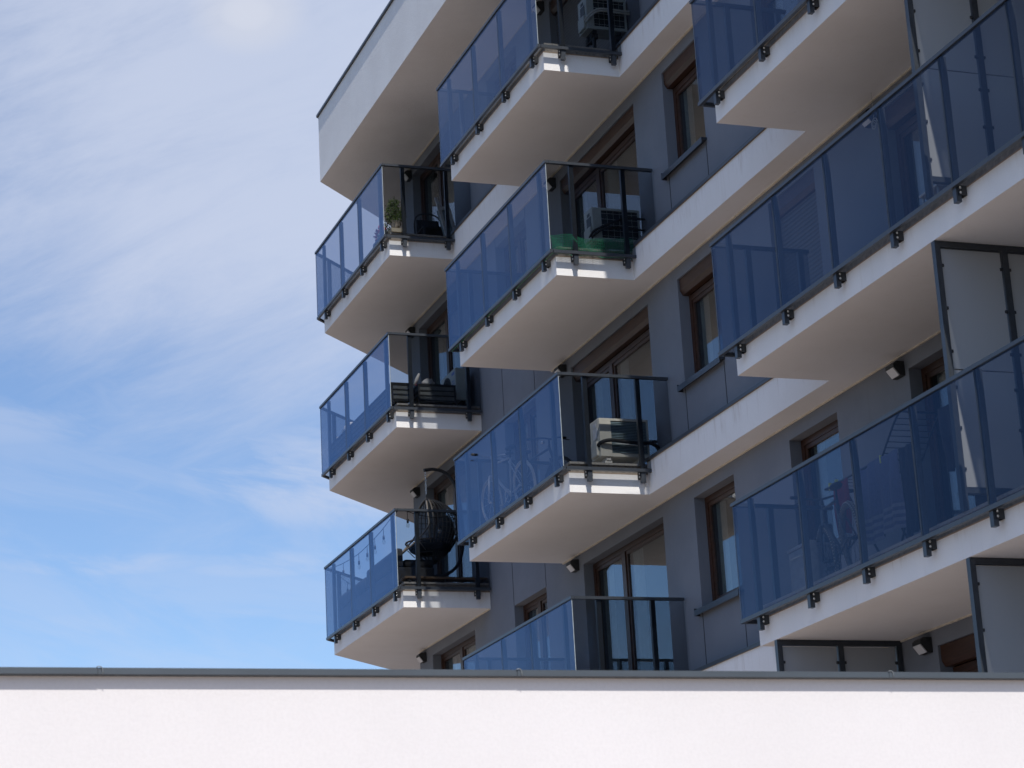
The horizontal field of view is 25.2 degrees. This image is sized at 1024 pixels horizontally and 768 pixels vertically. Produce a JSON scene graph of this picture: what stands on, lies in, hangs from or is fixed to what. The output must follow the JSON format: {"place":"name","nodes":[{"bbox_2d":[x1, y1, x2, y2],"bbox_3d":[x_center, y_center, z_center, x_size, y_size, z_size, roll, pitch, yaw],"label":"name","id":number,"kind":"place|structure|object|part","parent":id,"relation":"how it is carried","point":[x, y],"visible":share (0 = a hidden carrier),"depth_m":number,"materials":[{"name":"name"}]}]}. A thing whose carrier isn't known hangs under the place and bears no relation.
{"place":"outdoors","nodes":[
{"label":"outdoors","id":0,"kind":"place"},
{"bbox_2d":[0,0,415,668],"label":"sky","id":1,"kind":"structure","parent":0,"point":[168,365],"materials":[{"name":"blue"}]},
{"bbox_2d":[388,228,401,233],"bbox_3d":[-1.885,-2.486,37.424,0.227,0.068,0.180,3,-18,-19],"label":"wooden block","id":2,"kind":"object","parent":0,"point":[397,230],"depth_m":37.34,"materials":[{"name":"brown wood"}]},
{"bbox_2d":[382,196,407,227],"bbox_3d":[-1.927,-2.792,37.528,0.411,0.578,0.370,3,-18,-19],"label":"potted plant","id":3,"kind":"object","parent":2,"relation":"on","point":[395,222],"visible":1,"depth_m":37.46,"materials":[{"name":"green plant"}]},
{"bbox_2d":[919,184,947,202],"bbox_3d":[4.086,-1.625,21.627,0.320,0.425,0.340,3,-18,-19],"label":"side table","id":4,"kind":"object","parent":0,"point":[938,188],"visible":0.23,"depth_m":21.57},
{"label":"ground","id":5,"kind":"structure","parent":0,"visible":0},
{"bbox_2d":[0,666,1023,767],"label":"wall","id":6,"kind":"structure","parent":5,"relation":"on","point":[74,717],"depth_m":11.10,"materials":[{"name":"paint"}]},
{"bbox_2d":[316,0,1023,671],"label":"apartment building","id":7,"kind":"structure","parent":5,"relation":"on","point":[808,382],"depth_m":29.84,"materials":[{"name":"grey paint"}]},
{"bbox_2d":[332,430,353,462],"bbox_3d":[-2.843,1.082,39.554,0.308,0.341,1.328,3,-18,-19],"label":"slatted planter","id":8,"kind":"object","parent":7,"relation":"on","point":[338,446],"visible":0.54,"depth_m":39.53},
{"bbox_2d":[350,411,372,444],"bbox_3d":[-2.423,0.717,38.401,0.308,0.341,1.088,3,-18,-19],"label":"slatted planter","id":9,"kind":"object","parent":7,"relation":"on","point":[357,428],"visible":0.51,"depth_m":38.47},
{"bbox_2d":[373,226,389,246],"bbox_3d":[-2.154,-2.450,37.991,0.219,0.350,0.700,3,-18,-19],"label":"geranium","id":10,"kind":"object","parent":7,"relation":"on","point":[377,237],"visible":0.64,"depth_m":38.02,"materials":[{"name":"green plant"}]},
{"bbox_2d":[369,390,393,425],"bbox_3d":[-2.048,0.391,37.370,0.308,0.341,1.078,3,-18,-19],"label":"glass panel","id":11,"kind":"object","parent":7,"relation":"on","point":[377,407],"visible":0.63,"depth_m":37.36,"materials":[{"name":"blue glass"}]},
{"bbox_2d":[339,548,433,624],"bbox_3d":[-2.107,3.374,37.803,0.630,0.570,3.550,3,-18,-19],"label":"outdoor sofa","id":12,"kind":"object","parent":7,"relation":"on","point":[383,578],"visible":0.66,"depth_m":36.93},
{"bbox_2d":[383,220,390,234],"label":"white flowers","id":13,"kind":"object","parent":7,"relation":"on","point":[386,232],"visible":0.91,"depth_m":37.54,"materials":[{"name":"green plant"}]},
{"bbox_2d":[315,163,470,323],"bbox_3d":[-2.335,-1.893,40.700,2.173,1.415,7.206,0,-17,-11],"label":"glass railing","id":14,"kind":"object","parent":7,"relation":"on","point":[382,243],"visible":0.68,"depth_m":38.39,"materials":[{"name":"glass"}]},
{"bbox_2d":[389,382,408,404],"bbox_3d":[-1.807,0.181,36.707,0.338,0.341,0.288,3,-18,-19],"label":"slatted planter","id":15,"kind":"object","parent":7,"relation":"on","point":[399,392],"visible":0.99,"depth_m":36.59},
{"bbox_2d":[319,332,481,479],"bbox_3d":[-2.184,0.883,39.876,2.173,1.415,7.206,0,-17,-11],"label":"glass railing","id":16,"kind":"object","parent":7,"relation":"on","point":[411,408],"visible":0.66,"depth_m":37.46,"materials":[{"name":"glass"}]},
{"bbox_2d":[324,508,490,643],"bbox_3d":[-2.033,3.659,39.052,2.173,1.415,7.206,0,-17,-11],"label":"glass railing","id":17,"kind":"object","parent":7,"relation":"on","point":[419,588],"visible":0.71,"depth_m":36.62,"materials":[{"name":"glass"}]},
{"bbox_2d":[330,511,472,590],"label":"string lights","id":18,"kind":"object","parent":17,"relation":"hanging from","point":[439,526],"visible":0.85,"depth_m":36.72},
{"bbox_2d":[404,170,411,181],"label":"wall lamp","id":19,"kind":"object","parent":7,"relation":"attached to","point":[407,175],"visible":0.82,"depth_m":41.20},
{"bbox_2d":[405,327,414,337],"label":"wall lamp","id":20,"kind":"object","parent":7,"relation":"attached to","point":[410,330],"visible":0.59,"depth_m":40.56,"materials":[{"name":"black metal"}]},
{"bbox_2d":[410,487,419,497],"bbox_3d":[-1.691,1.893,39.901,0.134,0.155,0.172,3,-18,-19],"label":"wall lamp","id":21,"kind":"object","parent":7,"relation":"attached to","point":[414,492],"visible":1,"depth_m":39.84,"materials":[{"name":"black metal"}]},
{"bbox_2d":[416,652,426,662],"bbox_3d":[-1.546,4.675,39.095,0.134,0.155,0.172,3,-18,-19],"label":"wall lamp","id":22,"kind":"object","parent":7,"relation":"attached to","point":[421,657],"visible":1,"depth_m":39.03,"materials":[{"name":"black metal"}]},
{"bbox_2d":[413,213,443,235],"bbox_3d":[-1.345,-2.563,38.688,0.527,0.884,0.544,3,-18,-19],"label":"wire chair","id":23,"kind":"object","parent":7,"relation":"on","point":[426,227],"visible":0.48,"depth_m":38.84,"materials":[{"name":"black metal"}]},
{"bbox_2d":[402,468,464,576],"bbox_3d":[-1.305,2.376,37.106,1.140,2.110,1.160,3,-18,-19],"label":"egg chair","id":24,"kind":"object","parent":7,"relation":"on","point":[437,544],"visible":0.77,"depth_m":36.93,"materials":[{"name":"wicker"}]},
{"bbox_2d":[413,383,455,405],"bbox_3d":[-1.246,0.209,36.903,0.638,0.341,0.288,3,-18,-19],"label":"slatted planter","id":25,"kind":"object","parent":7,"relation":"on","point":[436,394],"visible":0.96,"depth_m":36.80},
{"bbox_2d":[413,373,419,385],"bbox_3d":[-1.508,-0.071,36.912,0.187,0.218,0.072,3,-18,-19],"label":"folded parasol","id":26,"kind":"object","parent":25,"relation":"on","point":[416,379],"visible":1,"depth_m":36.88,"materials":[{"name":"white fabric"}]},
{"bbox_2d":[422,378,434,383],"bbox_3d":[-1.354,-0.007,36.953,0.194,0.159,0.193,-10,-18,23],"label":"bag","id":27,"kind":"object","parent":25,"relation":"on","point":[427,381],"visible":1,"depth_m":36.89,"materials":[{"name":"white"}]},
{"bbox_2d":[420,139,455,225],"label":"balcony door","id":28,"kind":"structure","parent":7,"relation":"in","point":[428,175],"depth_m":40.47,"materials":[{"name":"brown wood"}]},
{"bbox_2d":[401,576,487,582],"bbox_3d":[-1.064,3.093,35.990,1.360,0.082,0.240,3,-18,-19],"label":"bench","id":29,"kind":"object","parent":7,"relation":"on","point":[440,579],"visible":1,"depth_m":35.93,"materials":[{"name":"brown wood"}]},
{"bbox_2d":[427,299,461,383],"bbox_3d":[-1.015,-0.189,39.089,0.135,2.282,2.272,3,-18,-19],"label":"balcony door","id":30,"kind":"structure","parent":7,"relation":"in","point":[436,328],"depth_m":39.75,"materials":[{"name":"brown wood"}]},
{"bbox_2d":[434,197,455,235],"bbox_3d":[-1.089,-2.699,38.102,0.429,0.831,0.121,7,-19,-31],"label":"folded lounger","id":31,"kind":"object","parent":7,"relation":"on","point":[441,213],"visible":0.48,"depth_m":38.08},
{"bbox_2d":[434,464,471,582],"bbox_3d":[-0.864,2.587,38.266,0.136,2.282,2.272,3,-18,-19],"label":"balcony door","id":32,"kind":"structure","parent":7,"relation":"in","point":[442,489],"depth_m":38.36,"materials":[{"name":"brown wood"}]},
{"bbox_2d":[441,368,466,405],"bbox_3d":[-0.925,0.168,37.486,0.266,0.675,0.784,3,-18,-19],"label":"air conditioner","id":33,"kind":"object","parent":7,"relation":"on","point":[455,376],"visible":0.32,"depth_m":37.17,"materials":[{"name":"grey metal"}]},
{"bbox_2d":[441,635,475,669],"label":"balcony door","id":34,"kind":"structure","parent":7,"relation":"in","point":[470,644],"depth_m":37.75,"materials":[{"name":"brown wood"}]},
{"bbox_2d":[470,444,536,520],"bbox_3d":[-0.037,1.357,31.995,0.643,1.037,1.655,12,-22,-42],"label":"bicycle","id":35,"kind":"object","parent":7,"relation":"on","point":[509,448],"visible":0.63,"depth_m":31.87,"materials":[{"name":"metal"}]},
{"bbox_2d":[495,56,516,92],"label":"window","id":36,"kind":"structure","parent":7,"relation":"in","point":[510,69],"depth_m":36.84,"materials":[{"name":"blue glass"}]},
{"bbox_2d":[504,227,526,291],"bbox_3d":[0.197,-1.682,35.814,0.132,1.412,1.428,3,-17,-19],"label":"window","id":37,"kind":"structure","parent":7,"relation":"in","point":[519,241],"depth_m":35.97,"materials":[{"name":"blue glass"}]},
{"bbox_2d":[513,405,538,497],"bbox_3d":[0.348,1.095,34.990,0.133,1.412,1.428,3,-17,-19],"label":"window","id":38,"kind":"structure","parent":7,"relation":"in","point":[529,418],"depth_m":35.11,"materials":[{"name":"brown wood"}]},
{"bbox_2d":[523,592,549,669],"bbox_3d":[0.499,3.871,34.166,0.132,1.412,1.428,3,-17,-19],"label":"window","id":39,"kind":"structure","parent":7,"relation":"in","point":[538,605],"depth_m":34.41,"materials":[{"name":"brown wood"}]},
{"bbox_2d":[436,0,639,167],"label":"glass railing","id":40,"kind":"object","parent":7,"relation":"on","point":[504,94],"visible":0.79,"depth_m":32.10,"materials":[{"name":"glass"}]},
{"bbox_2d":[532,1,544,14],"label":"wall lamp","id":41,"kind":"object","parent":7,"relation":"attached to","point":[539,6],"visible":0.88,"depth_m":34.91,"materials":[{"name":"black metal"}]},
{"bbox_2d":[509,436,570,503],"bbox_3d":[0.395,1.284,31.842,0.653,1.044,1.702,3,-18,-19],"label":"bicycle","id":42,"kind":"object","parent":7,"relation":"on","point":[550,469],"visible":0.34,"depth_m":31.66,"materials":[{"name":"black metal"}]},
{"bbox_2d":[543,177,555,191],"bbox_3d":[0.561,-2.974,34.122,0.134,0.155,0.172,3,-18,-19],"label":"wall lamp","id":43,"kind":"object","parent":7,"relation":"attached to","point":[551,184],"visible":0.97,"depth_m":34.06,"materials":[{"name":"black metal"}]},
{"bbox_2d":[444,160,655,351],"bbox_3d":[0.470,-1.602,31.986,1.531,1.415,4.347,3,-18,-19],"label":"glass railing","id":44,"kind":"object","parent":7,"relation":"on","point":[627,256],"visible":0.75,"depth_m":30.86,"materials":[{"name":"glass"}]},
{"bbox_2d":[452,234,632,350],"bbox_3d":[0.351,-1.192,31.803,1.145,0.284,4.279,3,-18,-19],"label":"safety netting","id":45,"kind":"object","parent":44,"relation":"attached to","point":[590,245],"visible":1,"depth_m":29.94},
{"bbox_2d":[554,364,566,377],"bbox_3d":[0.702,-0.189,33.325,0.134,0.155,0.172,3,-18,-19],"label":"wall lamp","id":46,"kind":"object","parent":7,"relation":"attached to","point":[561,368],"visible":0.68,"depth_m":33.26,"materials":[{"name":"black metal"}]},
{"bbox_2d":[453,372,671,547],"bbox_3d":[0.621,1.174,31.162,1.531,1.415,4.347,3,-18,-19],"label":"glass railing","id":47,"kind":"object","parent":7,"relation":"on","point":[589,469],"visible":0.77,"depth_m":29.93,"materials":[{"name":"glass"}]},
{"bbox_2d":[566,559,578,572],"bbox_3d":[0.859,2.582,32.484,0.134,0.155,0.172,3,-18,-19],"label":"wall lamp","id":48,"kind":"object","parent":7,"relation":"attached to","point":[572,566],"visible":1,"depth_m":32.42,"materials":[{"name":"black metal"}]},
{"bbox_2d":[462,596,688,670],"bbox_3d":[0.772,3.950,30.338,1.531,1.415,4.347,3,-18,-19],"label":"glass railing","id":49,"kind":"object","parent":7,"relation":"on","point":[504,659],"visible":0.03,"depth_m":28.68,"materials":[{"name":"glass"}]},
{"bbox_2d":[550,0,627,49],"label":"balcony door","id":50,"kind":"structure","parent":7,"relation":"in","point":[570,7],"depth_m":34.03,"materials":[{"name":"brown wood"}]},
{"bbox_2d":[561,106,635,250],"bbox_3d":[1.379,-2.321,32.344,0.250,2.282,2.887,3,-18,-19],"label":"balcony door","id":51,"kind":"structure","parent":7,"relation":"in","point":[613,140],"depth_m":32.62,"materials":[{"name":"brown wood"}]},
{"bbox_2d":[578,0,629,48],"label":"air conditioner","id":52,"kind":"object","parent":7,"relation":"on","point":[593,26],"visible":0.86,"depth_m":31.51,"materials":[{"name":"grey metal"}]},
{"bbox_2d":[573,306,649,441],"bbox_3d":[1.530,0.455,31.521,0.250,2.282,2.887,3,-18,-19],"label":"balcony door","id":53,"kind":"structure","parent":7,"relation":"in","point":[639,324],"depth_m":31.81,"materials":[{"name":"brown wood"}]},
{"bbox_2d":[584,207,644,250],"bbox_3d":[1.361,-2.032,30.684,0.767,0.605,0.409,3,-18,-19],"label":"air conditioner","id":54,"kind":"object","parent":7,"relation":"on","point":[600,224],"visible":0.67,"depth_m":30.60,"materials":[{"name":"grey metal"}]},
{"bbox_2d":[590,418,659,463],"bbox_3d":[1.480,0.794,29.846,0.879,0.645,0.425,3,-18,-19],"label":"air conditioner","id":55,"kind":"object","parent":7,"relation":"on","point":[613,440],"visible":0.73,"depth_m":29.73,"materials":[{"name":"beige metal"}]},
{"bbox_2d":[593,523,663,670],"bbox_3d":[1.734,3.234,30.715,0.135,2.282,2.887,3,-18,-19],"label":"balcony door","id":56,"kind":"structure","parent":7,"relation":"in","point":[635,547],"depth_m":31.05,"materials":[{"name":"brown wood"}]},
{"bbox_2d":[661,38,706,180],"bbox_3d":[2.299,-3.565,29.713,0.350,1.491,1.312,3,-18,-19],"label":"window","id":57,"kind":"structure","parent":7,"relation":"in","point":[686,62],"depth_m":30.02,"materials":[{"name":"brown wood"}]},
{"bbox_2d":[677,251,724,391],"bbox_3d":[2.451,-0.789,28.890,0.352,1.491,1.312,3,-18,-19],"label":"window","id":58,"kind":"structure","parent":7,"relation":"in","point":[701,273],"depth_m":29.19,"materials":[{"name":"brown wood"}]},
{"bbox_2d":[694,481,743,615],"bbox_3d":[2.602,1.988,28.066,0.353,1.491,1.312,3,-18,-19],"label":"window","id":59,"kind":"structure","parent":7,"relation":"in","point":[718,498],"depth_m":28.42,"materials":[{"name":"brown wood"}]},
{"bbox_2d":[689,0,819,107],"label":"glass railing","id":60,"kind":"object","parent":7,"relation":"on","point":[761,49],"visible":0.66,"depth_m":25.05,"materials":[{"name":"glass"}]},
{"bbox_2d":[761,0,783,36],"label":"window","id":61,"kind":"structure","parent":7,"relation":"in","point":[777,4],"depth_m":27.74,"materials":[{"name":"blue glass"}]},
{"bbox_2d":[770,169,823,301],"bbox_3d":[3.343,-1.638,26.412,0.119,1.366,1.188,3,-18,-19],"label":"window","id":62,"kind":"structure","parent":7,"relation":"in","point":[799,222],"depth_m":26.45,"materials":[{"name":"blue glass"}]},
{"bbox_2d":[787,542,841,591],"bbox_3d":[3.138,1.974,23.684,0.444,0.597,0.420,3,-18,-19],"label":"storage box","id":63,"kind":"object","parent":7,"relation":"on","point":[796,562],"visible":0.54,"depth_m":23.60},
{"bbox_2d":[790,482,859,575],"bbox_3d":[3.284,1.500,22.908,0.651,1.061,1.743,3,-18,-19],"label":"bicycle","id":64,"kind":"object","parent":7,"relation":"on","point":[843,547],"visible":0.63,"depth_m":22.76,"materials":[{"name":"black metal"}]},
{"bbox_2d":[801,420,849,542],"bbox_3d":[3.500,1.207,25.598,0.353,1.491,1.312,3,-18,-19],"label":"window","id":65,"kind":"structure","parent":7,"relation":"in","point":[817,440],"depth_m":26.02,"materials":[{"name":"brown wood"}]},
{"bbox_2d":[774,640,903,671],"bbox_3d":[3.397,3.814,23.040,1.412,2.486,0.060,3,-18,-19],"label":"privacy screen","id":66,"kind":"object","parent":7,"relation":"on","point":[840,656],"visible":0.34,"depth_m":23.33,"materials":[{"name":"grey"}]},
{"bbox_2d":[709,0,1023,358],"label":"glass railing","id":67,"kind":"object","parent":7,"relation":"on","point":[957,189],"visible":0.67,"depth_m":21.78,"materials":[{"name":"glass"}]},
{"bbox_2d":[858,108,876,127],"bbox_3d":[3.834,-2.868,24.711,0.134,0.155,0.172,3,-18,-19],"label":"wall lamp","id":68,"kind":"object","parent":7,"relation":"attached to","point":[867,123],"visible":0.56,"depth_m":24.66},
{"bbox_2d":[871,95,877,128],"bbox_3d":[3.859,-2.925,24.469,0.007,0.423,0.135,3,-18,-19],"label":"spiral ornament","id":69,"kind":"object","parent":7,"relation":"hanging from","point":[873,118],"visible":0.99,"depth_m":24.45,"materials":[{"name":"grey metal"}]},
{"bbox_2d":[730,335,1023,630],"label":"glass railing","id":70,"kind":"object","parent":7,"relation":"on","point":[994,510],"visible":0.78,"depth_m":21.35,"materials":[{"name":"glass"}]},
{"bbox_2d":[824,411,937,551],"bbox_3d":[3.731,1.216,22.807,0.471,1.488,1.701,3,-18,-19],"label":"clothes rack","id":71,"kind":"object","parent":7,"relation":"on","point":[883,453],"visible":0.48,"depth_m":22.44,"materials":[{"name":"metal"}]},
{"bbox_2d":[834,478,851,534],"bbox_3d":[3.349,1.274,23.189,0.070,0.580,0.350,3,-18,-19],"label":"shirt","id":72,"kind":"object","parent":71,"relation":"hanging from","point":[843,493],"visible":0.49,"depth_m":23.12,"materials":[{"name":"fabric"}]},
{"bbox_2d":[860,448,905,544],"bbox_3d":[3.619,1.118,22.426,0.074,0.800,0.810,3,-18,-19],"label":"towel","id":73,"kind":"object","parent":71,"relation":"hanging from","point":[883,500],"visible":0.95,"depth_m":22.42,"materials":[{"name":"blue fabric"}]},
{"bbox_2d":[898,443,919,536],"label":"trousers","id":74,"kind":"object","parent":71,"relation":"hanging from","point":[906,463],"visible":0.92,"depth_m":21.90,"materials":[{"name":"blue fabric"}]},
{"bbox_2d":[885,361,904,379],"bbox_3d":[3.992,-0.143,23.873,0.134,0.155,0.172,3,-18,-19],"label":"wall lamp","id":75,"kind":"object","parent":7,"relation":"attached to","point":[895,370],"visible":1,"depth_m":23.81,"materials":[{"name":"black metal"}]},
{"bbox_2d":[912,637,932,654],"bbox_3d":[4.133,2.641,23.076,0.134,0.155,0.172,3,-18,-19],"label":"wall lamp","id":76,"kind":"object","parent":7,"relation":"attached to","point":[922,646],"visible":1,"depth_m":23.01,"materials":[{"name":"black metal"}]},
{"bbox_2d":[885,69,986,216],"bbox_3d":[4.547,-2.170,23.227,0.250,2.282,2.362,3,-18,-19],"label":"balcony door","id":77,"kind":"structure","parent":7,"relation":"in","point":[902,109],"depth_m":24.28,"materials":[{"name":"blue wood"}]},
{"bbox_2d":[940,634,977,671],"bbox_3d":[4.821,3.382,21.570,0.190,2.282,2.362,3,-18,-19],"label":"balcony door","id":78,"kind":"structure","parent":7,"relation":"in","point":[962,650],"depth_m":22.61,"materials":[{"name":"brown wood"}]},
{"bbox_2d":[904,0,1023,199],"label":"privacy screen","id":79,"kind":"object","parent":7,"relation":"on","point":[985,116],"visible":0.84,"depth_m":21.16,"materials":[{"name":"grey"}]},
{"bbox_2d":[921,357,1011,523],"bbox_3d":[4.752,0.609,22.422,0.135,2.282,2.362,3,-18,-19],"label":"balcony door","id":80,"kind":"structure","parent":7,"relation":"in","point":[937,368],"depth_m":23.43,"materials":[{"name":"brown wood"}]},
{"bbox_2d":[931,240,1023,511],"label":"privacy screen","id":81,"kind":"object","parent":7,"relation":"on","point":[980,293],"visible":1,"depth_m":20.36,"materials":[{"name":"grey"}]},
{"bbox_2d":[974,487,1002,505],"bbox_3d":[4.677,1.130,21.275,0.380,0.610,0.890,3,-18,-19],"label":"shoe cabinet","id":82,"kind":"object","parent":7,"relation":"on","point":[980,499],"visible":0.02,"depth_m":21.53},
{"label":"door","id":83,"kind":"part","parent":82,"relation":"part of","materials":[{"name":"blue"}]},
{"bbox_2d":[966,557,1023,672],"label":"privacy screen","id":84,"kind":"object","parent":7,"relation":"on","point":[996,588],"visible":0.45,"depth_m":19.64,"materials":[{"name":"grey"}]}
]}

